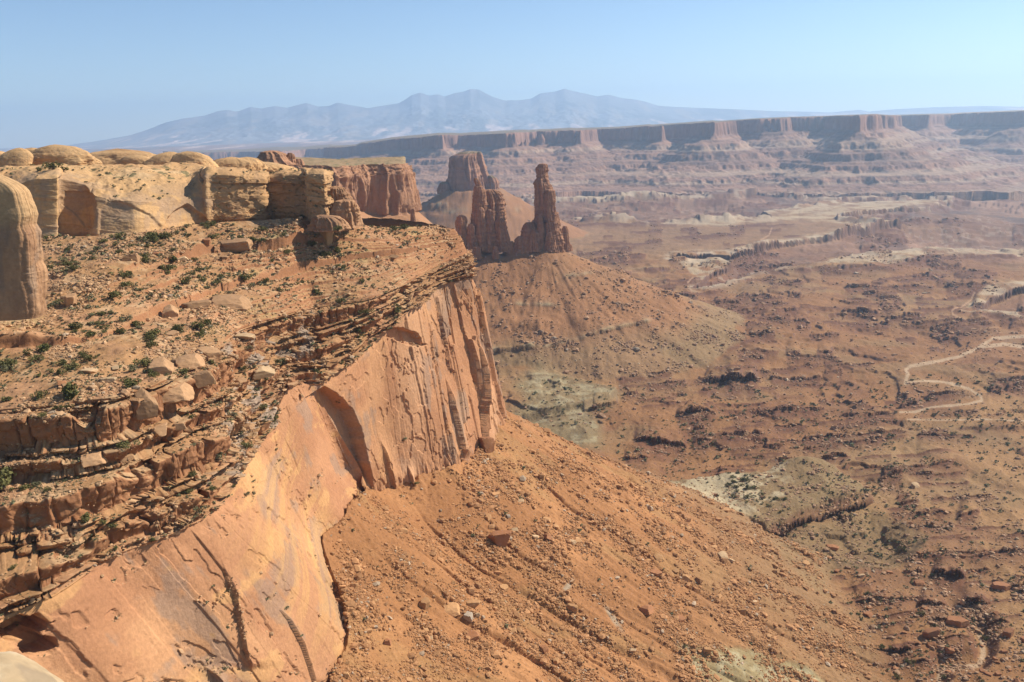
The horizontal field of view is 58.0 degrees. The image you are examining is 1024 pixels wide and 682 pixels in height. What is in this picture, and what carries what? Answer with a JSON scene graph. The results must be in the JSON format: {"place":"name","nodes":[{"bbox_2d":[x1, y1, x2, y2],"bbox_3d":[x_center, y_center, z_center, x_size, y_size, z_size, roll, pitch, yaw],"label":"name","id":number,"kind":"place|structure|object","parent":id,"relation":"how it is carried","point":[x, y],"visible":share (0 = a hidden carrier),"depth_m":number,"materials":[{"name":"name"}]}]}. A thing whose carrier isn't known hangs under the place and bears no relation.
{"place":"outdoors","nodes":[
{"label":"outdoors","id":0,"kind":"place"},
{"bbox_2d":[0,651,63,681],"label":"viewpoint ledge","id":1,"kind":"object","parent":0,"point":[16,667],"visible":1,"depth_m":3.73,"materials":[{"name":"stone"}]},
{"bbox_2d":[0,162,333,245],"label":"sandstone cliff","id":2,"kind":"structure","parent":0,"point":[70,202],"depth_m":401.07,"materials":[{"name":"stone"}]},
{"bbox_2d":[0,148,33,166],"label":"sandstone dome","id":3,"kind":"structure","parent":2,"relation":"on","point":[18,157],"depth_m":409.12,"materials":[{"name":"stone"}]},
{"bbox_2d":[42,161,63,169],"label":"shrub","id":4,"kind":"object","parent":2,"relation":"on","point":[51,165],"visible":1,"depth_m":374.21,"materials":[{"name":"green plant"}]},
{"bbox_2d":[31,144,101,164],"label":"sandstone dome","id":5,"kind":"structure","parent":2,"relation":"on","point":[68,155],"depth_m":421.92,"materials":[{"name":"stone"}]},
{"bbox_2d":[90,148,156,164],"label":"sandstone dome","id":6,"kind":"structure","parent":2,"relation":"on","point":[111,156],"depth_m":484.61,"materials":[{"name":"stone"}]},
{"bbox_2d":[117,155,149,164],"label":"sandstone dome","id":7,"kind":"structure","parent":2,"relation":"on","point":[135,159],"depth_m":465.58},
{"bbox_2d":[142,152,175,164],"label":"sandstone dome","id":8,"kind":"structure","parent":2,"relation":"on","point":[162,158],"depth_m":460.81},
{"bbox_2d":[171,151,218,167],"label":"sandstone dome","id":9,"kind":"structure","parent":2,"relation":"on","point":[196,157],"depth_m":460.24,"materials":[{"name":"stone"}]},
{"bbox_2d":[213,157,254,170],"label":"sandstone dome","id":10,"kind":"structure","parent":2,"relation":"on","point":[235,162],"depth_m":480.41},
{"bbox_2d":[241,157,267,170],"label":"sandstone dome","id":11,"kind":"structure","parent":2,"relation":"on","point":[258,164],"depth_m":493.10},
{"bbox_2d":[264,162,297,171],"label":"sandstone dome","id":12,"kind":"structure","parent":2,"relation":"on","point":[272,167],"depth_m":511.45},
{"bbox_2d":[163,144,339,159],"bbox_3d":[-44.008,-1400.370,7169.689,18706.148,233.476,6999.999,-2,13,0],"label":"mesa","id":13,"kind":"structure","parent":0,"point":[316,151],"depth_m":8946.03,"materials":[{"name":"stone"}]},
{"bbox_2d":[0,218,507,681],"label":"canyon cliff","id":14,"kind":"structure","parent":0,"point":[420,404],"depth_m":268.49,"materials":[{"name":"stone"}]},
{"bbox_2d":[0,467,16,490],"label":"shrub","id":15,"kind":"object","parent":14,"relation":"on","point":[5,476],"visible":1,"depth_m":210.91,"materials":[{"name":"green plant"}]},
{"bbox_2d":[1,364,15,371],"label":"shrub","id":16,"kind":"object","parent":14,"relation":"on","point":[5,368],"visible":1,"depth_m":241.64,"materials":[{"name":"green plant"}]},
{"bbox_2d":[0,357,17,365],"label":"shrub","id":17,"kind":"object","parent":14,"relation":"on","point":[11,361],"visible":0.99,"depth_m":243.87,"materials":[{"name":"green plant"}]},
{"bbox_2d":[9,484,28,491],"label":"shrub","id":18,"kind":"object","parent":14,"relation":"on","point":[23,487],"visible":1,"depth_m":210.72,"materials":[{"name":"green plant"}]},
{"bbox_2d":[0,174,47,320],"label":"sandstone pillar","id":19,"kind":"structure","parent":14,"relation":"on","point":[23,279],"depth_m":245.09,"materials":[{"name":"stone"}]},
{"bbox_2d":[27,354,43,361],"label":"shrub","id":20,"kind":"object","parent":14,"relation":"on","point":[36,357],"visible":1,"depth_m":248.53,"materials":[{"name":"green plant"}]},
{"bbox_2d":[22,342,50,354],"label":"shrub","id":21,"kind":"object","parent":14,"relation":"on","point":[45,346],"visible":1,"depth_m":254.15,"materials":[{"name":"green plant"}]},
{"bbox_2d":[29,390,48,398],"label":"shrub","id":22,"kind":"object","parent":14,"relation":"on","point":[39,394],"visible":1,"depth_m":224.69,"materials":[{"name":"green plant"}]},
{"bbox_2d":[55,359,74,365],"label":"shrub","id":23,"kind":"object","parent":14,"relation":"on","point":[63,361],"visible":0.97,"depth_m":246.01,"materials":[{"name":"green plant"}]},
{"bbox_2d":[61,382,78,398],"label":"shrub","id":24,"kind":"object","parent":14,"relation":"on","point":[69,389],"visible":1,"depth_m":224.24,"materials":[{"name":"green plant"}]},
{"bbox_2d":[64,293,76,305],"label":"boulder","id":25,"kind":"object","parent":14,"relation":"on","point":[69,299],"visible":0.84,"depth_m":289.48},
{"bbox_2d":[62,362,80,369],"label":"shrub","id":26,"kind":"object","parent":14,"relation":"on","point":[72,365],"visible":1,"depth_m":243.13,"materials":[{"name":"green plant"}]},
{"bbox_2d":[68,321,82,328],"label":"shrub","id":27,"kind":"object","parent":14,"relation":"on","point":[72,325],"visible":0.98,"depth_m":269.23,"materials":[{"name":"green plant"}]},
{"bbox_2d":[77,350,88,357],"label":"shrub","id":28,"kind":"object","parent":14,"relation":"on","point":[81,354],"visible":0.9,"depth_m":251.18,"materials":[{"name":"green plant"}]},
{"bbox_2d":[80,512,91,522],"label":"shrub","id":29,"kind":"object","parent":14,"relation":"on","point":[85,517],"visible":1,"depth_m":210.50,"materials":[{"name":"green plant"}]},
{"bbox_2d":[80,368,97,372],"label":"boulder","id":30,"kind":"object","parent":14,"relation":"on","point":[90,370],"visible":1,"depth_m":240.68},
{"bbox_2d":[83,355,96,360],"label":"shrub","id":31,"kind":"object","parent":14,"relation":"on","point":[89,357],"visible":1,"depth_m":248.32,"materials":[{"name":"green plant"}]},
{"bbox_2d":[80,450,107,467],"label":"boulder","id":32,"kind":"object","parent":14,"relation":"on","point":[94,458],"visible":0.98,"depth_m":218.22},
{"bbox_2d":[85,330,106,336],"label":"shrub","id":33,"kind":"object","parent":14,"relation":"on","point":[89,333],"visible":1,"depth_m":267.44,"materials":[{"name":"green plant"}]},
{"bbox_2d":[100,377,116,382],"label":"boulder","id":34,"kind":"object","parent":14,"relation":"on","point":[109,379],"visible":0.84,"depth_m":234.20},
{"bbox_2d":[108,290,122,298],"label":"shrub","id":35,"kind":"object","parent":14,"relation":"on","point":[113,292],"visible":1,"depth_m":296.16,"materials":[{"name":"green plant"}]},
{"bbox_2d":[109,232,126,237],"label":"shrub","id":36,"kind":"object","parent":14,"relation":"on","point":[118,235],"visible":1,"depth_m":359.41,"materials":[{"name":"green plant"}]},
{"bbox_2d":[107,270,132,277],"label":"shrub","id":37,"kind":"object","parent":14,"relation":"on","point":[123,274],"visible":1,"depth_m":319.25,"materials":[{"name":"green plant"}]},
{"bbox_2d":[118,314,132,321],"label":"shrub","id":38,"kind":"object","parent":14,"relation":"on","point":[121,317],"visible":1,"depth_m":281.01,"materials":[{"name":"green plant"}]},
{"bbox_2d":[119,454,133,462],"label":"boulder","id":39,"kind":"object","parent":14,"relation":"on","point":[129,457],"visible":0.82,"depth_m":225.16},
{"bbox_2d":[116,439,140,448],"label":"shrub","id":40,"kind":"object","parent":14,"relation":"on","point":[126,443],"visible":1,"depth_m":222.47,"materials":[{"name":"green plant"}]},
{"bbox_2d":[122,254,142,262],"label":"boulder","id":41,"kind":"object","parent":14,"relation":"on","point":[133,257],"visible":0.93,"depth_m":332.54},
{"bbox_2d":[124,378,141,387],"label":"shrub","id":42,"kind":"object","parent":14,"relation":"on","point":[131,383],"visible":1,"depth_m":231.50,"materials":[{"name":"green plant"}]},
{"bbox_2d":[132,356,152,366],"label":"shrub","id":43,"kind":"object","parent":14,"relation":"on","point":[144,362],"visible":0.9,"depth_m":248.66,"materials":[{"name":"green plant"}]},
{"bbox_2d":[134,388,158,419],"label":"boulder","id":44,"kind":"object","parent":14,"relation":"on","point":[148,409],"visible":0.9,"depth_m":229.34,"materials":[{"name":"stone"}]},
{"bbox_2d":[146,340,157,347],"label":"shrub","id":45,"kind":"object","parent":14,"relation":"on","point":[151,342],"visible":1,"depth_m":264.41,"materials":[{"name":"green plant"}]},
{"bbox_2d":[146,328,160,335],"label":"shrub","id":46,"kind":"object","parent":14,"relation":"on","point":[151,332],"visible":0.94,"depth_m":273.90,"materials":[{"name":"green plant"}]},
{"bbox_2d":[146,231,162,236],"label":"shrub","id":47,"kind":"object","parent":14,"relation":"on","point":[154,234],"visible":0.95,"depth_m":365.70,"materials":[{"name":"green plant"}]},
{"bbox_2d":[150,422,166,436],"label":"boulder","id":48,"kind":"object","parent":14,"relation":"on","point":[160,430],"visible":0.98,"depth_m":233.56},
{"bbox_2d":[146,357,173,374],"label":"boulder","id":49,"kind":"object","parent":14,"relation":"on","point":[161,365],"visible":0.78,"depth_m":244.26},
{"bbox_2d":[161,263,176,269],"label":"shrub","id":50,"kind":"object","parent":14,"relation":"on","point":[168,266],"visible":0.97,"depth_m":336.85,"materials":[{"name":"green plant"}]},
{"bbox_2d":[162,304,178,317],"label":"boulder","id":51,"kind":"object","parent":14,"relation":"on","point":[169,310],"visible":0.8,"depth_m":297.95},
{"bbox_2d":[166,330,178,335],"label":"boulder","id":52,"kind":"object","parent":14,"relation":"on","point":[172,332],"visible":0.99,"depth_m":278.19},
{"bbox_2d":[172,323,183,331],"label":"shrub","id":53,"kind":"object","parent":14,"relation":"on","point":[179,329],"visible":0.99,"depth_m":283.07,"materials":[{"name":"green plant"}]},
{"bbox_2d":[162,382,194,403],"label":"boulder","id":54,"kind":"object","parent":14,"relation":"on","point":[181,391],"visible":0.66,"depth_m":240.56,"materials":[{"name":"stone"}]},
{"bbox_2d":[174,422,186,429],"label":"boulder","id":55,"kind":"object","parent":14,"relation":"on","point":[180,426],"visible":1,"depth_m":238.31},
{"bbox_2d":[172,368,188,374],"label":"shrub","id":56,"kind":"object","parent":14,"relation":"on","point":[183,371],"visible":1,"depth_m":247.61,"materials":[{"name":"green plant"}]},
{"bbox_2d":[179,276,191,284],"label":"shrub","id":57,"kind":"object","parent":14,"relation":"on","point":[186,280],"visible":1,"depth_m":329.73,"materials":[{"name":"green plant"}]},
{"bbox_2d":[175,353,204,370],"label":"boulder","id":58,"kind":"object","parent":14,"relation":"on","point":[194,360],"visible":0.83,"depth_m":253.38,"materials":[{"name":"stone"}]},
{"bbox_2d":[181,300,211,309],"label":"boulder","id":59,"kind":"object","parent":14,"relation":"on","point":[205,304],"visible":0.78,"depth_m":309.64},
{"bbox_2d":[191,322,204,329],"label":"shrub","id":60,"kind":"object","parent":14,"relation":"on","point":[198,326],"visible":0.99,"depth_m":287.43,"materials":[{"name":"green plant"}]},
{"bbox_2d":[192,505,205,511],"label":"shrub","id":61,"kind":"object","parent":14,"relation":"on","point":[194,508],"visible":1,"depth_m":234.61,"materials":[{"name":"green plant"}]},
{"bbox_2d":[194,319,211,324],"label":"shrub","id":62,"kind":"object","parent":14,"relation":"on","point":[205,321],"visible":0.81,"depth_m":295.89,"materials":[{"name":"green plant"}]},
{"bbox_2d":[192,370,215,387],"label":"boulder","id":63,"kind":"object","parent":14,"relation":"on","point":[203,378],"visible":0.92,"depth_m":249.60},
{"bbox_2d":[202,238,210,245],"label":"boulder","id":64,"kind":"object","parent":14,"relation":"on","point":[206,241],"visible":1,"depth_m":366.78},
{"bbox_2d":[195,346,221,360],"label":"boulder","id":65,"kind":"object","parent":14,"relation":"on","point":[212,352],"visible":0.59,"depth_m":268.74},
{"bbox_2d":[211,294,250,309],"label":"boulder","id":66,"kind":"object","parent":14,"relation":"on","point":[236,302],"visible":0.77,"depth_m":323.25,"materials":[{"name":"stone"}]},
{"bbox_2d":[219,238,252,252],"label":"boulder","id":67,"kind":"object","parent":14,"relation":"on","point":[236,245],"visible":0.95,"depth_m":370.91,"materials":[{"name":"stone"}]},
{"bbox_2d":[234,377,246,382],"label":"boulder","id":68,"kind":"object","parent":14,"relation":"on","point":[241,379],"visible":1,"depth_m":279.61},
{"bbox_2d":[233,333,255,339],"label":"boulder","id":69,"kind":"object","parent":14,"relation":"on","point":[246,336],"visible":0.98,"depth_m":302.47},
{"bbox_2d":[238,273,251,281],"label":"shrub","id":70,"kind":"object","parent":14,"relation":"on","point":[243,277],"visible":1,"depth_m":348.85,"materials":[{"name":"green plant"}]},
{"bbox_2d":[243,423,254,429],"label":"boulder","id":71,"kind":"object","parent":14,"relation":"on","point":[250,426],"visible":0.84,"depth_m":283.67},
{"bbox_2d":[251,365,274,379],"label":"boulder","id":72,"kind":"object","parent":14,"relation":"on","point":[263,371],"visible":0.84,"depth_m":311.14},
{"bbox_2d":[305,215,350,231],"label":"rock outcrop","id":73,"kind":"object","parent":14,"relation":"on","point":[323,223],"visible":0.95,"depth_m":388.21,"materials":[{"name":"stone"}]},
{"bbox_2d":[327,186,353,212],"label":"rock outcrop","id":74,"kind":"object","parent":14,"relation":"on","point":[337,193],"visible":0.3,"depth_m":410.19,"materials":[{"name":"stone"}]},
{"bbox_2d":[330,199,363,227],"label":"rock outcrop","id":75,"kind":"object","parent":14,"relation":"on","point":[347,210],"visible":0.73,"depth_m":399.55,"materials":[{"name":"stone"}]},
{"bbox_2d":[357,309,374,315],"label":"shrub","id":76,"kind":"object","parent":14,"relation":"on","point":[366,312],"visible":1,"depth_m":369.46,"materials":[{"name":"green plant"}]},
{"bbox_2d":[257,150,304,165],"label":"rock butte","id":77,"kind":"object","parent":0,"point":[279,157],"visible":0.88,"depth_m":603.43,"materials":[{"name":"stone"}]},
{"bbox_2d":[291,156,431,223],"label":"mesa","id":78,"kind":"structure","parent":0,"point":[380,187],"depth_m":1008.73,"materials":[{"name":"stone"}]},
{"bbox_2d":[410,208,415,221],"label":"rock pinnacle","id":79,"kind":"object","parent":78,"relation":"on","point":[412,217],"visible":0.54,"depth_m":998.12,"materials":[{"name":"stone"}]},
{"bbox_2d":[0,89,1023,151],"bbox_3d":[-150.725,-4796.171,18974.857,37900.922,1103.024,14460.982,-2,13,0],"label":"mountains","id":80,"kind":"structure","parent":0,"point":[473,110],"depth_m":21062.93,"materials":[{"name":"stone"}]},
{"bbox_2d":[0,0,1023,147],"label":"sky","id":81,"kind":"structure","parent":0,"point":[72,71],"materials":[{"name":"blue"}]},
{"bbox_2d":[86,139,1023,681],"bbox_3d":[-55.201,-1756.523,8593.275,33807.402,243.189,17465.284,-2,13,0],"label":"ground","id":82,"kind":"structure","parent":0,"point":[806,233],"depth_m":848.00,"materials":[{"name":"soil"}]},
{"bbox_2d":[419,597,429,609],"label":"boulder","id":83,"kind":"object","parent":82,"relation":"on","point":[424,603],"visible":0.97,"depth_m":324.88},
{"bbox_2d":[443,602,459,616],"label":"boulder","id":84,"kind":"object","parent":82,"relation":"on","point":[452,609],"visible":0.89,"depth_m":331.96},
{"bbox_2d":[463,611,472,621],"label":"boulder","id":85,"kind":"object","parent":82,"relation":"on","point":[468,616],"visible":1,"depth_m":333.28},
{"bbox_2d":[437,151,499,193],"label":"rock butte","id":86,"kind":"object","parent":82,"relation":"on","point":[466,168],"visible":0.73,"depth_m":2526.83,"materials":[{"name":"stone"}]},
{"bbox_2d":[466,630,479,640],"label":"boulder","id":87,"kind":"object","parent":82,"relation":"on","point":[474,635],"visible":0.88,"depth_m":324.72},
{"bbox_2d":[466,599,479,606],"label":"boulder","id":88,"kind":"object","parent":82,"relation":"on","point":[473,602],"visible":1,"depth_m":339.55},
{"bbox_2d":[471,245,482,259],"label":"rock pinnacle","id":89,"kind":"object","parent":82,"relation":"on","point":[476,251],"visible":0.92,"depth_m":1216.11,"materials":[{"name":"stone"}]},
{"bbox_2d":[455,178,510,253],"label":"rock tower","id":90,"kind":"structure","parent":82,"relation":"on","point":[485,230],"depth_m":1224.42,"materials":[{"name":"stone"}]},
{"bbox_2d":[478,437,494,452],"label":"boulder","id":91,"kind":"object","parent":82,"relation":"on","point":[487,444],"visible":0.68,"depth_m":449.99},
{"bbox_2d":[492,246,498,258],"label":"rock pinnacle","id":92,"kind":"object","parent":82,"relation":"on","point":[495,253],"visible":1,"depth_m":1218.09,"materials":[{"name":"stone"}]},
{"bbox_2d":[488,530,510,546],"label":"boulder","id":93,"kind":"object","parent":82,"relation":"on","point":[499,537],"visible":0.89,"depth_m":394.09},
{"bbox_2d":[499,584,508,591],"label":"boulder","id":94,"kind":"object","parent":82,"relation":"on","point":[504,587],"visible":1,"depth_m":374.23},
{"bbox_2d":[0,193,1023,681],"bbox_3d":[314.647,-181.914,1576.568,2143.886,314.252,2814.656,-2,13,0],"label":"scree","id":95,"kind":"structure","parent":82,"relation":"on","point":[688,667],"depth_m":420.68,"materials":[{"name":"stone"}]},
{"bbox_2d":[0,161,1023,681],"bbox_3d":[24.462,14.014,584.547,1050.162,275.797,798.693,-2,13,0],"label":"brush","id":96,"kind":"object","parent":82,"relation":"on","point":[600,409],"visible":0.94,"depth_m":394.62,"materials":[{"name":"green plant"}]},
{"bbox_2d":[504,222,540,254],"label":"rock ridge","id":97,"kind":"object","parent":82,"relation":"on","point":[527,241],"visible":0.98,"depth_m":1232.31,"materials":[{"name":"stone"}]},
{"bbox_2d":[539,645,548,653],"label":"boulder","id":98,"kind":"object","parent":82,"relation":"on","point":[545,648],"visible":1,"depth_m":344.15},
{"bbox_2d":[532,163,572,252],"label":"rock spire","id":99,"kind":"object","parent":82,"relation":"on","point":[553,236],"visible":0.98,"depth_m":1230.74,"materials":[{"name":"stone"}]},
{"bbox_2d":[566,603,577,613],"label":"boulder","id":100,"kind":"object","parent":82,"relation":"on","point":[573,608],"visible":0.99,"depth_m":379.38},
{"bbox_2d":[639,605,653,614],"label":"boulder","id":101,"kind":"object","parent":82,"relation":"on","point":[646,609],"visible":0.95,"depth_m":402.17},
{"bbox_2d":[650,569,661,576],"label":"boulder","id":102,"kind":"object","parent":82,"relation":"on","point":[656,572],"visible":1,"depth_m":434.41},
{"bbox_2d":[653,553,663,560],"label":"boulder","id":103,"kind":"object","parent":82,"relation":"on","point":[657,556],"visible":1,"depth_m":450.04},
{"bbox_2d":[322,114,1023,200],"bbox_3d":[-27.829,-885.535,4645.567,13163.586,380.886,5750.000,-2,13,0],"label":"mesa","id":104,"kind":"structure","parent":82,"relation":"on","point":[857,155],"depth_m":4802.22,"materials":[{"name":"stone"}]},
{"bbox_2d":[717,551,727,558],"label":"boulder","id":105,"kind":"object","parent":82,"relation":"on","point":[722,554],"visible":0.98,"depth_m":486.29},
{"bbox_2d":[826,544,838,550],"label":"boulder","id":106,"kind":"object","parent":82,"relation":"on","point":[833,547],"visible":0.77,"depth_m":596.89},
{"bbox_2d":[914,579,924,585],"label":"boulder","id":107,"kind":"object","parent":82,"relation":"on","point":[917,582],"visible":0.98,"depth_m":530.02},
{"bbox_2d":[922,627,939,638],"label":"boulder","id":108,"kind":"object","parent":82,"relation":"on","point":[930,633],"visible":0.9,"depth_m":473.88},
{"bbox_2d":[945,647,954,653],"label":"boulder","id":109,"kind":"object","parent":82,"relation":"on","point":[949,650],"visible":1,"depth_m":462.42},
{"bbox_2d":[945,616,969,627],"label":"boulder","id":110,"kind":"object","parent":82,"relation":"on","point":[958,622],"visible":1,"depth_m":485.02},
{"bbox_2d":[899,110,1023,164],"bbox_3d":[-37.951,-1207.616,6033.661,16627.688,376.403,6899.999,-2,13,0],"label":"mesa","id":111,"kind":"structure","parent":82,"relation":"on","point":[998,135],"depth_m":6019.43,"materials":[{"name":"stone"}]},
{"bbox_2d":[991,581,1011,590],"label":"boulder","id":112,"kind":"object","parent":82,"relation":"on","point":[998,585],"visible":0.98,"depth_m":523.11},
{"bbox_2d":[1001,627,1013,638],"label":"boulder","id":113,"kind":"object","parent":82,"relation":"on","point":[1008,632],"visible":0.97,"depth_m":474.44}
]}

